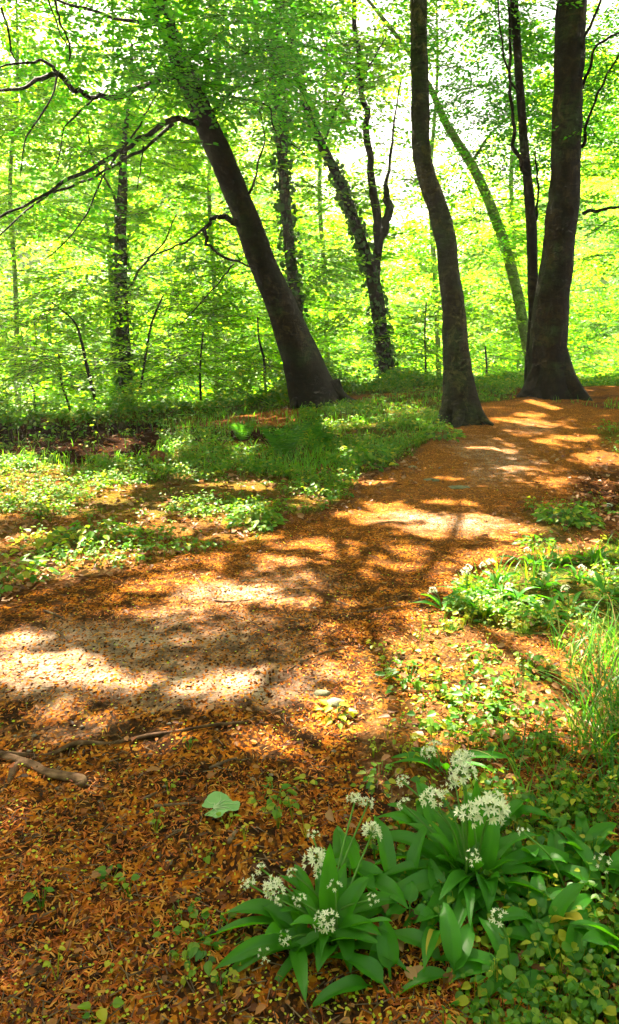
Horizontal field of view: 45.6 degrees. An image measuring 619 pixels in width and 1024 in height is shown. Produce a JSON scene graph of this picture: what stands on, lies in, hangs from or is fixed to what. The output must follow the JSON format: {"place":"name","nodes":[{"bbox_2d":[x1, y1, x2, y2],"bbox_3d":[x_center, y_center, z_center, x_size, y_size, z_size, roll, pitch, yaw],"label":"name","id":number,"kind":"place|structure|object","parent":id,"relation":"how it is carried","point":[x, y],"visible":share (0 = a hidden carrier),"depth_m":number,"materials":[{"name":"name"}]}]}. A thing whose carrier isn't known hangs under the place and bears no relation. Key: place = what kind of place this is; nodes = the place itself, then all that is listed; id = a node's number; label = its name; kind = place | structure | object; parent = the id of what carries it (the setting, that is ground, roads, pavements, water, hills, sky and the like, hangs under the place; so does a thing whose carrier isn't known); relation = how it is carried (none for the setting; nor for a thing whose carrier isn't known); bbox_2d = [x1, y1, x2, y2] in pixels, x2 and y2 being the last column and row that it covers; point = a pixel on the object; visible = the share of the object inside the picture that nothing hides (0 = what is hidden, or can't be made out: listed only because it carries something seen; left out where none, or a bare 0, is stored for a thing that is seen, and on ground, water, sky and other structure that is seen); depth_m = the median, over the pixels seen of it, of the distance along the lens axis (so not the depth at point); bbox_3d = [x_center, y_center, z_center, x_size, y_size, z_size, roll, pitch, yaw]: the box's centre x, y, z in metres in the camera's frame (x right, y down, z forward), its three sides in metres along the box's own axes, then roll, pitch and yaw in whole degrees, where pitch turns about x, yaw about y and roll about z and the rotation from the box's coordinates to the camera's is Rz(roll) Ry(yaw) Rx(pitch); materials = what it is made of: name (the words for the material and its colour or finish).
{"place":"outdoors","nodes":[
{"label":"outdoors","id":0,"kind":"place"},
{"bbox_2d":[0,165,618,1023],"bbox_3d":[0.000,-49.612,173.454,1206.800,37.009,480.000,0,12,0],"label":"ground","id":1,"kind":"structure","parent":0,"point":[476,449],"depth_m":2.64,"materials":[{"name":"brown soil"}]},
{"bbox_2d":[0,761,19,792],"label":"twig","id":2,"kind":"object","parent":1,"relation":"on","point":[13,770],"visible":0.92,"depth_m":1.80,"materials":[{"name":"brown wood"}]},
{"bbox_2d":[0,553,59,595],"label":"leafy plant","id":3,"kind":"object","parent":1,"relation":"on","point":[38,560],"visible":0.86,"depth_m":3.34,"materials":[{"name":"green plant"}]},
{"bbox_2d":[5,526,77,554],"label":"leafy plant","id":4,"kind":"object","parent":1,"relation":"on","point":[39,542],"visible":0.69,"depth_m":3.90,"materials":[{"name":"green plant"}]},
{"bbox_2d":[0,750,87,787],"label":"fallen branch","id":5,"kind":"object","parent":1,"relation":"on","point":[80,779],"visible":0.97,"depth_m":1.80,"materials":[{"name":"brown wood"}]},
{"bbox_2d":[0,346,119,413],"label":"sapling","id":6,"kind":"object","parent":1,"relation":"on","point":[39,364],"visible":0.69,"depth_m":10.24,"materials":[{"name":"green plant"}]},
{"bbox_2d":[0,332,137,428],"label":"sapling","id":7,"kind":"object","parent":1,"relation":"on","point":[22,376],"visible":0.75,"depth_m":9.42,"materials":[{"name":"green plant"}]},
{"bbox_2d":[0,0,143,416],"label":"young tree","id":8,"kind":"object","parent":1,"relation":"on","point":[29,46],"visible":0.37,"depth_m":19.36,"materials":[{"name":"green plant"}]},
{"bbox_2d":[62,915,91,926],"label":"twig","id":9,"kind":"object","parent":1,"relation":"on","point":[78,920],"visible":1,"depth_m":1.32,"materials":[{"name":"brown wood"}]},
{"bbox_2d":[0,272,174,407],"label":"sapling","id":10,"kind":"object","parent":1,"relation":"on","point":[35,319],"visible":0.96,"depth_m":9.37,"materials":[{"name":"green plant"}]},
{"bbox_2d":[40,519,142,556],"bbox_3d":[-1.181,0.115,4.013,0.566,0.146,0.687,0,12,0],"label":"leafy plant","id":11,"kind":"object","parent":1,"relation":"on","point":[90,533],"visible":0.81,"depth_m":3.96,"materials":[{"name":"green plant"}]},
{"bbox_2d":[91,868,110,878],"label":"fallen leaf","id":12,"kind":"object","parent":1,"relation":"on","point":[94,874],"visible":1,"depth_m":1.43,"materials":[{"name":"brown plant"}]},
{"bbox_2d":[0,0,239,417],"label":"young tree","id":13,"kind":"object","parent":1,"relation":"on","point":[169,213],"visible":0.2,"depth_m":21.56,"materials":[{"name":"green plant"}]},
{"bbox_2d":[0,43,270,410],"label":"woodland tree","id":14,"kind":"object","parent":1,"relation":"on","point":[119,278],"visible":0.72,"depth_m":14.36,"materials":[{"name":"green plant"}]},
{"bbox_2d":[0,710,282,756],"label":"fallen branch","id":15,"kind":"object","parent":1,"relation":"on","point":[87,742],"visible":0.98,"depth_m":1.96,"materials":[{"name":"brown wood"}]},
{"bbox_2d":[76,281,230,399],"bbox_3d":[-2.435,-1.759,11.284,2.470,3.498,3.113,0,12,0],"label":"sapling","id":16,"kind":"object","parent":1,"relation":"on","point":[104,315],"visible":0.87,"depth_m":10.93,"materials":[{"name":"green plant"}]},
{"bbox_2d":[148,450,168,462],"bbox_3d":[-1.361,-0.450,6.668,0.206,0.217,0.171,0,12,0],"label":"rotten stump","id":17,"kind":"object","parent":1,"relation":"on","point":[157,452],"visible":0.37,"depth_m":6.60,"materials":[{"name":"brown wood"}]},
{"bbox_2d":[154,802,196,807],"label":"twig","id":18,"kind":"object","parent":1,"relation":"on","point":[169,804],"visible":1,"depth_m":1.68,"materials":[{"name":"brown wood"}]},
{"bbox_2d":[146,896,226,969],"bbox_3d":[-0.228,0.751,1.306,0.132,0.033,0.159,-7,14,-30],"label":"leafy plant","id":19,"kind":"object","parent":1,"relation":"on","point":[177,929],"visible":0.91,"depth_m":1.30,"materials":[{"name":"green plant"}]},
{"bbox_2d":[0,0,389,408],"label":"beech tree","id":20,"kind":"object","parent":1,"relation":"on","point":[308,377],"visible":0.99,"depth_m":8.24,"materials":[{"name":"green plant"}]},
{"bbox_2d":[122,329,277,407],"bbox_3d":[-1.550,-2.009,11.258,2.319,1.495,3.218,0,12,0],"label":"sapling","id":21,"kind":"object","parent":1,"relation":"on","point":[183,355],"visible":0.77,"depth_m":10.97,"materials":[{"name":"green plant"}]},
{"bbox_2d":[171,907,250,986],"bbox_3d":[-0.170,0.757,1.294,0.142,0.039,0.171,0,12,0],"label":"leafy plant","id":22,"kind":"object","parent":1,"relation":"on","point":[200,955],"visible":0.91,"depth_m":1.26,"materials":[{"name":"green plant"}]},
{"bbox_2d":[82,0,344,399],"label":"young tree","id":23,"kind":"object","parent":1,"relation":"on","point":[254,341],"visible":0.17,"depth_m":20.30,"materials":[{"name":"green plant"}]},
{"bbox_2d":[209,757,236,768],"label":"twig","id":24,"kind":"object","parent":1,"relation":"on","point":[220,763],"visible":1,"depth_m":1.84,"materials":[{"name":"brown wood"}]},
{"bbox_2d":[192,573,272,602],"bbox_3d":[-0.406,0.338,3.210,0.514,0.029,0.187,10,15,38],"label":"fallen branch","id":25,"kind":"object","parent":1,"relation":"on","point":[201,584],"visible":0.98,"depth_m":3.08,"materials":[{"name":"brown wood"}]},
{"bbox_2d":[194,306,285,391],"bbox_3d":[-0.859,-2.282,12.300,2.359,2.147,3.344,0,12,0],"label":"sapling","id":26,"kind":"object","parent":1,"relation":"on","point":[274,368],"visible":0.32,"depth_m":12.07,"materials":[{"name":"green plant"}]},
{"bbox_2d":[225,417,260,439],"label":"fern","id":27,"kind":"object","parent":1,"relation":"on","point":[241,432],"visible":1,"depth_m":7.69,"materials":[{"name":"green plant"}]},
{"bbox_2d":[221,504,288,532],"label":"leafy plant","id":28,"kind":"object","parent":1,"relation":"on","point":[241,515],"visible":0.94,"depth_m":4.38,"materials":[{"name":"green plant"}]},
{"bbox_2d":[148,0,370,399],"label":"woodland tree","id":29,"kind":"object","parent":1,"relation":"on","point":[294,279],"visible":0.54,"depth_m":14.01,"materials":[{"name":"leaf"},{"name":"dark beech bark"}]},
{"bbox_2d":[248,789,272,814],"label":"leafy plant","id":30,"kind":"object","parent":1,"relation":"on","point":[255,803],"visible":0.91,"depth_m":1.68,"materials":[{"name":"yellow plant"}]},
{"bbox_2d":[249,776,296,813],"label":"leafy plant","id":31,"kind":"object","parent":1,"relation":"on","point":[284,786],"visible":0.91,"depth_m":1.69,"materials":[{"name":"green plant"}]},
{"bbox_2d":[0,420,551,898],"bbox_3d":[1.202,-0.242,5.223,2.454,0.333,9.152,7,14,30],"label":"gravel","id":32,"kind":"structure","parent":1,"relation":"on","point":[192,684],"depth_m":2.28,"materials":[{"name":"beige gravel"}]},
{"bbox_2d":[250,416,321,453],"bbox_3d":[-0.199,-0.692,6.756,0.711,0.337,0.672,0,12,0],"label":"fern","id":33,"kind":"object","parent":1,"relation":"on","point":[272,439],"visible":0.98,"depth_m":6.72,"materials":[{"name":"green plant"}]},
{"bbox_2d":[200,792,408,986],"bbox_3d":[0.028,0.689,1.291,0.397,0.195,0.296,-8,14,-33],"label":"wild garlic","id":34,"kind":"object","parent":1,"relation":"on","point":[330,903],"visible":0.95,"depth_m":1.30,"materials":[{"name":"green plant"}]},
{"bbox_2d":[0,390,618,1023],"bbox_3d":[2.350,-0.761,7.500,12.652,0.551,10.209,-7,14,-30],"label":"leaf litter","id":35,"kind":"object","parent":1,"relation":"on","point":[8,982],"visible":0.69,"depth_m":1.49,"materials":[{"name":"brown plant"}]},
{"bbox_2d":[0,13,618,413],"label":"woodland foliage","id":36,"kind":"object","parent":1,"relation":"on","point":[601,188],"visible":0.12,"depth_m":38.77,"materials":[{"name":"green plant"}]},
{"bbox_2d":[0,354,618,439],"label":"undergrowth","id":37,"kind":"object","parent":1,"relation":"on","point":[404,374],"visible":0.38,"depth_m":10.46,"materials":[{"name":"green plant"}]},
{"bbox_2d":[0,462,618,987],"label":"yellow ground cover","id":38,"kind":"object","parent":1,"relation":"on","point":[414,736],"visible":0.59,"depth_m":1.86,"materials":[{"name":"green plant"}]},
{"bbox_2d":[0,377,618,1023],"bbox_3d":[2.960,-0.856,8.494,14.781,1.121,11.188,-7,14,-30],"label":"ground cover","id":39,"kind":"object","parent":1,"relation":"on","point":[590,1003],"visible":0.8,"depth_m":2.47,"materials":[{"name":"green plant"}]},
{"bbox_2d":[285,647,344,671],"bbox_3d":[0.017,0.495,2.503,0.029,0.014,0.299,11,17,43],"label":"tree root","id":40,"kind":"object","parent":1,"relation":"on","point":[321,653],"visible":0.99,"depth_m":2.52,"materials":[{"name":"brown plant"}]},
{"bbox_2d":[263,892,377,1000],"bbox_3d":[-0.013,0.729,1.258,0.150,0.100,0.214,-10,16,-40],"label":"wild garlic","id":41,"kind":"object","parent":1,"relation":"on","point":[298,958],"visible":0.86,"depth_m":1.25,"materials":[{"name":"green plant"}]},
{"bbox_2d":[313,689,330,696],"bbox_3d":[0.037,0.555,2.247,0.054,0.025,0.040,0,12,0],"label":"stone","id":42,"kind":"object","parent":1,"relation":"on","point":[320,692],"visible":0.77,"depth_m":2.24,"materials":[{"name":"beige stone"}]},
{"bbox_2d":[305,420,343,442],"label":"fern","id":43,"kind":"object","parent":1,"relation":"on","point":[323,434],"visible":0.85,"depth_m":7.33,"materials":[{"name":"green plant"}]},
{"bbox_2d":[209,0,445,400],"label":"young tree","id":44,"kind":"object","parent":1,"relation":"on","point":[329,243],"visible":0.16,"depth_m":23.51,"materials":[{"name":"green plant"}]},
{"bbox_2d":[313,699,356,729],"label":"leafy plant","id":45,"kind":"object","parent":1,"relation":"on","point":[328,719],"visible":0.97,"depth_m":2.10,"materials":[{"name":"yellow plant"}]},
{"bbox_2d":[327,697,345,707],"bbox_3d":[0.077,0.565,2.174,0.061,0.028,0.052,0,12,0],"label":"stone","id":46,"kind":"object","parent":1,"relation":"on","point":[334,701],"visible":0.53,"depth_m":2.16,"materials":[{"name":"white stone"}]},
{"bbox_2d":[249,595,434,619],"bbox_3d":[0.128,0.398,2.970,0.887,0.017,0.120,-4,13,-16],"label":"tree root","id":47,"kind":"object","parent":1,"relation":"on","point":[349,612],"visible":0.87,"depth_m":2.96,"materials":[{"name":"brown plant"}]},
{"bbox_2d":[217,0,475,377],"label":"woodland tree","id":48,"kind":"object","parent":1,"relation":"on","point":[382,354],"visible":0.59,"depth_m":14.83,"materials":[{"name":"green plant"}]},
{"bbox_2d":[310,921,398,1007],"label":"wild garlic","id":49,"kind":"object","parent":1,"relation":"on","point":[373,964],"visible":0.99,"depth_m":1.22,"materials":[{"name":"green plant"}]},
{"bbox_2d":[323,443,399,473],"bbox_3d":[0.452,-0.498,6.505,0.690,0.205,0.859,0,12,0],"label":"leafy plant","id":50,"kind":"object","parent":1,"relation":"on","point":[369,456],"visible":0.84,"depth_m":6.44,"materials":[{"name":"green plant"}]},
{"bbox_2d":[333,826,407,908],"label":"wild garlic","id":51,"kind":"object","parent":1,"relation":"on","point":[385,883],"visible":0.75,"depth_m":1.41,"materials":[{"name":"green plant"}]},
{"bbox_2d":[137,0,618,400],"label":"beech tree","id":52,"kind":"object","parent":1,"relation":"on","point":[551,374],"visible":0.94,"depth_m":10.56,"materials":[{"name":"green plant"}]},
{"bbox_2d":[350,760,408,797],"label":"leafy plant","id":53,"kind":"object","parent":1,"relation":"on","point":[370,785],"visible":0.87,"depth_m":1.76,"materials":[{"name":"green plant"}]},
{"bbox_2d":[335,815,427,926],"bbox_3d":[0.131,0.684,1.420,0.311,0.103,0.189,-10,15,-38],"label":"wild garlic","id":54,"kind":"object","parent":1,"relation":"on","point":[387,853],"visible":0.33,"depth_m":1.43,"materials":[{"name":"green plant"}]},
{"bbox_2d":[374,659,440,693],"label":"leafy plant","id":55,"kind":"object","parent":1,"relation":"on","point":[389,674],"visible":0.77,"depth_m":2.33,"materials":[{"name":"green plant"}]},
{"bbox_2d":[386,881,434,918],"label":"seedling","id":56,"kind":"object","parent":1,"relation":"on","point":[410,892],"visible":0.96,"depth_m":1.34,"materials":[{"name":"green plant"}]},
{"bbox_2d":[373,782,461,837],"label":"wild garlic","id":57,"kind":"object","parent":1,"relation":"on","point":[404,814],"visible":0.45,"depth_m":1.59,"materials":[{"name":"green plant"}]},
{"bbox_2d":[310,0,527,380],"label":"young tree","id":58,"kind":"object","parent":1,"relation":"on","point":[424,270],"visible":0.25,"depth_m":22.60,"materials":[{"name":"green plant"}]},
{"bbox_2d":[367,286,505,374],"bbox_3d":[2.409,-2.878,14.821,2.562,3.343,2.800,-2,12,-11],"label":"sapling","id":59,"kind":"object","parent":1,"relation":"on","point":[425,347],"visible":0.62,"depth_m":14.09,"materials":[{"name":"green plant"}]},
{"bbox_2d":[418,424,466,441],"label":"leafy plant","id":60,"kind":"object","parent":1,"relation":"on","point":[447,431],"visible":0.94,"depth_m":7.74,"materials":[{"name":"green plant"}]},
{"bbox_2d":[413,586,476,615],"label":"wild garlic","id":61,"kind":"object","parent":1,"relation":"on","point":[436,600],"visible":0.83,"depth_m":3.01,"materials":[{"name":"green plant"}]},
{"bbox_2d":[388,739,508,778],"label":"wild garlic","id":62,"kind":"object","parent":1,"relation":"on","point":[423,759],"visible":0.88,"depth_m":1.82,"materials":[{"name":"green plant"}]},
{"bbox_2d":[394,902,504,996],"bbox_3d":[0.235,0.734,1.242,0.208,0.091,0.126,0,12,0],"label":"wild garlic","id":63,"kind":"object","parent":1,"relation":"on","point":[457,942],"visible":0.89,"depth_m":1.24,"materials":[{"name":"green plant"}]},
{"bbox_2d":[410,0,493,427],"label":"beech tree","id":64,"kind":"object","parent":1,"relation":"on","point":[461,405],"visible":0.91,"depth_m":8.33,"materials":[{"name":"brown plant"}]},
{"bbox_2d":[325,0,578,363],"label":"woodland tree","id":65,"kind":"object","parent":1,"relation":"on","point":[518,299],"visible":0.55,"depth_m":16.78,"materials":[{"name":"green plant"}]},
{"bbox_2d":[448,485,469,488],"bbox_3d":[1.119,-0.183,5.527,0.184,0.034,0.130,0,12,0],"label":"stone","id":66,"kind":"object","parent":1,"relation":"on","point":[457,487],"visible":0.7,"depth_m":5.50,"materials":[{"name":"grey stone"}]},
{"bbox_2d":[414,858,512,971],"bbox_3d":[0.250,0.726,1.337,0.263,0.077,0.183,-7,14,-30],"label":"wild garlic","id":67,"kind":"object","parent":1,"relation":"on","point":[431,941],"visible":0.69,"depth_m":1.33,"materials":[{"name":"green plant"}]},
{"bbox_2d":[435,564,498,594],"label":"wild garlic","id":68,"kind":"object","parent":1,"relation":"on","point":[463,588],"visible":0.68,"depth_m":3.10,"materials":[{"name":"green plant"}]},
{"bbox_2d":[420,339,525,375],"bbox_3d":[4.050,-2.447,15.290,2.508,2.222,3.252,12,17,43],"label":"bush","id":69,"kind":"object","parent":1,"relation":"on","point":[485,371],"visible":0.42,"depth_m":14.84,"materials":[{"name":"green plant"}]},
{"bbox_2d":[364,749,582,931],"bbox_3d":[0.323,0.629,1.391,0.476,0.261,0.287,0,12,0],"label":"wild garlic","id":70,"kind":"object","parent":1,"relation":"on","point":[474,842],"visible":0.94,"depth_m":1.42,"materials":[{"name":"green plant"}]},
{"bbox_2d":[430,682,517,731],"bbox_3d":[0.470,0.552,2.110,0.237,0.061,0.267,0,12,0],"label":"leafy plant","id":71,"kind":"object","parent":1,"relation":"on","point":[457,694],"visible":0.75,"depth_m":2.12,"materials":[{"name":"green plant"}]},
{"bbox_2d":[454,594,507,614],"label":"wild garlic","id":72,"kind":"object","parent":1,"relation":"on","point":[470,602],"visible":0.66,"depth_m":2.91,"materials":[{"name":"green plant"}]},
{"bbox_2d":[372,0,617,382],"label":"slender tree","id":73,"kind":"object","parent":1,"relation":"on","point":[516,86],"visible":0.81,"depth_m":11.71,"materials":[{"name":"green plant"}]},
{"bbox_2d":[382,0,618,376],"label":"young tree","id":74,"kind":"object","parent":1,"relation":"on","point":[590,272],"visible":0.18,"depth_m":23.88,"materials":[{"name":"green plant"}]},
{"bbox_2d":[473,558,528,603],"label":"wild garlic","id":75,"kind":"object","parent":1,"relation":"on","point":[496,581],"visible":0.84,"depth_m":3.21,"materials":[{"name":"green plant"}]},
{"bbox_2d":[435,908,578,997],"bbox_3d":[0.332,0.715,1.243,0.238,0.130,0.149,-2,12,-9],"label":"wild garlic","id":76,"kind":"object","parent":1,"relation":"on","point":[493,930],"visible":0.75,"depth_m":1.24,"materials":[{"name":"green plant"}]},
{"bbox_2d":[468,792,548,831],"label":"wild garlic","id":77,"kind":"object","parent":1,"relation":"on","point":[517,808],"visible":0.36,"depth_m":1.58,"materials":[{"name":"green plant"}]},
{"bbox_2d":[493,583,540,605],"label":"wild garlic","id":78,"kind":"object","parent":1,"relation":"on","point":[507,593],"visible":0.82,"depth_m":3.07,"materials":[{"name":"green plant"}]},
{"bbox_2d":[489,547,561,570],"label":"wild garlic","id":79,"kind":"object","parent":1,"relation":"on","point":[529,559],"visible":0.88,"depth_m":3.55,"materials":[{"name":"green plant"}]},
{"bbox_2d":[512,533,556,552],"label":"leafy plant","id":80,"kind":"object","parent":1,"relation":"on","point":[529,539],"visible":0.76,"depth_m":3.92,"materials":[{"name":"green plant"}]},
{"bbox_2d":[458,705,618,834],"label":"grass tussock","id":81,"kind":"object","parent":1,"relation":"on","point":[558,768],"depth_m":1.74,"materials":[{"name":"green plant"}]},
{"bbox_2d":[500,830,577,888],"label":"wild garlic","id":82,"kind":"object","parent":1,"relation":"on","point":[546,862],"visible":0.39,"depth_m":1.44,"materials":[{"name":"green plant"}]},
{"bbox_2d":[510,566,576,590],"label":"wild garlic","id":83,"kind":"object","parent":1,"relation":"on","point":[546,577],"visible":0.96,"depth_m":3.23,"materials":[{"name":"green plant"}]},
{"bbox_2d":[497,873,592,950],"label":"wild garlic","id":84,"kind":"object","parent":1,"relation":"on","point":[567,899],"visible":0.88,"depth_m":1.32,"materials":[{"name":"green plant"}]},
{"bbox_2d":[522,595,571,627],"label":"wild garlic","id":85,"kind":"object","parent":1,"relation":"on","point":[551,604],"visible":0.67,"depth_m":2.89,"materials":[{"name":"green plant"}]},
{"bbox_2d":[494,0,618,377],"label":"young tree","id":86,"kind":"object","parent":1,"relation":"on","point":[605,158],"visible":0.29,"depth_m":20.84,"materials":[{"name":"green plant"}]},
{"bbox_2d":[531,544,583,563],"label":"wild garlic","id":87,"kind":"object","parent":1,"relation":"on","point":[563,560],"visible":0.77,"depth_m":3.62,"materials":[{"name":"green plant"}]},
{"bbox_2d":[508,827,610,918],"bbox_3d":[0.472,0.675,1.469,0.348,0.130,0.219,-11,16,-41],"label":"wild garlic","id":88,"kind":"object","parent":1,"relation":"on","point":[553,840],"visible":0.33,"depth_m":1.46,"materials":[{"name":"green plant"}]},
{"bbox_2d":[502,631,618,818],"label":"grass tussock","id":89,"kind":"object","parent":1,"relation":"on","point":[612,716],"depth_m":1.92,"materials":[{"name":"green plant"}]},
{"bbox_2d":[504,910,618,999],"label":"ground cover","id":90,"kind":"object","parent":1,"relation":"on","point":[527,931],"visible":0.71,"depth_m":1.26,"materials":[{"name":"green plant"}]},
{"bbox_2d":[512,589,618,709],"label":"grass tussock","id":91,"kind":"object","parent":1,"relation":"on","point":[609,648],"depth_m":2.40,"materials":[{"name":"green plant"}]},
{"bbox_2d":[531,502,605,530],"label":"leafy plant","id":92,"kind":"object","parent":1,"relation":"on","point":[562,520],"visible":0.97,"depth_m":4.39,"materials":[{"name":"green plant"}]},
{"bbox_2d":[520,828,618,947],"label":"wild garlic","id":93,"kind":"object","parent":1,"relation":"on","point":[586,854],"visible":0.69,"depth_m":1.42,"materials":[{"name":"green plant"}]},
{"bbox_2d":[535,584,603,614],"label":"wild garlic","id":94,"kind":"object","parent":1,"relation":"on","point":[575,597],"visible":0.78,"depth_m":3.02,"materials":[{"name":"green plant"}]},
{"bbox_2d":[538,810,618,873],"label":"wild garlic","id":95,"kind":"object","parent":1,"relation":"on","point":[599,829],"visible":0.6,"depth_m":1.51,"materials":[{"name":"green plant"}]},
{"bbox_2d":[541,916,618,954],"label":"wild garlic","id":96,"kind":"object","parent":1,"relation":"on","point":[596,933],"visible":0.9,"depth_m":1.25,"materials":[{"name":"green plant"}]},
{"bbox_2d":[558,564,603,582],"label":"wild garlic","id":97,"kind":"object","parent":1,"relation":"on","point":[580,572],"visible":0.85,"depth_m":3.32,"materials":[{"name":"green plant"}]},
{"bbox_2d":[563,546,616,562],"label":"wild garlic","id":98,"kind":"object","parent":1,"relation":"on","point":[594,555],"visible":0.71,"depth_m":3.59,"materials":[{"name":"green plant"}]},
{"bbox_2d":[579,568,618,601],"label":"wild garlic","id":99,"kind":"object","parent":1,"relation":"on","point":[599,583],"visible":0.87,"depth_m":3.08,"materials":[{"name":"green plant"}]},
{"bbox_2d":[0,376,618,591],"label":"grass","id":100,"kind":"structure","parent":0,"point":[316,460],"depth_m":7.09,"materials":[{"name":"green plant"}]},
{"bbox_2d":[0,0,618,300],"label":"sky","id":101,"kind":"structure","parent":0,"point":[362,23],"materials":[{"name":"white"}]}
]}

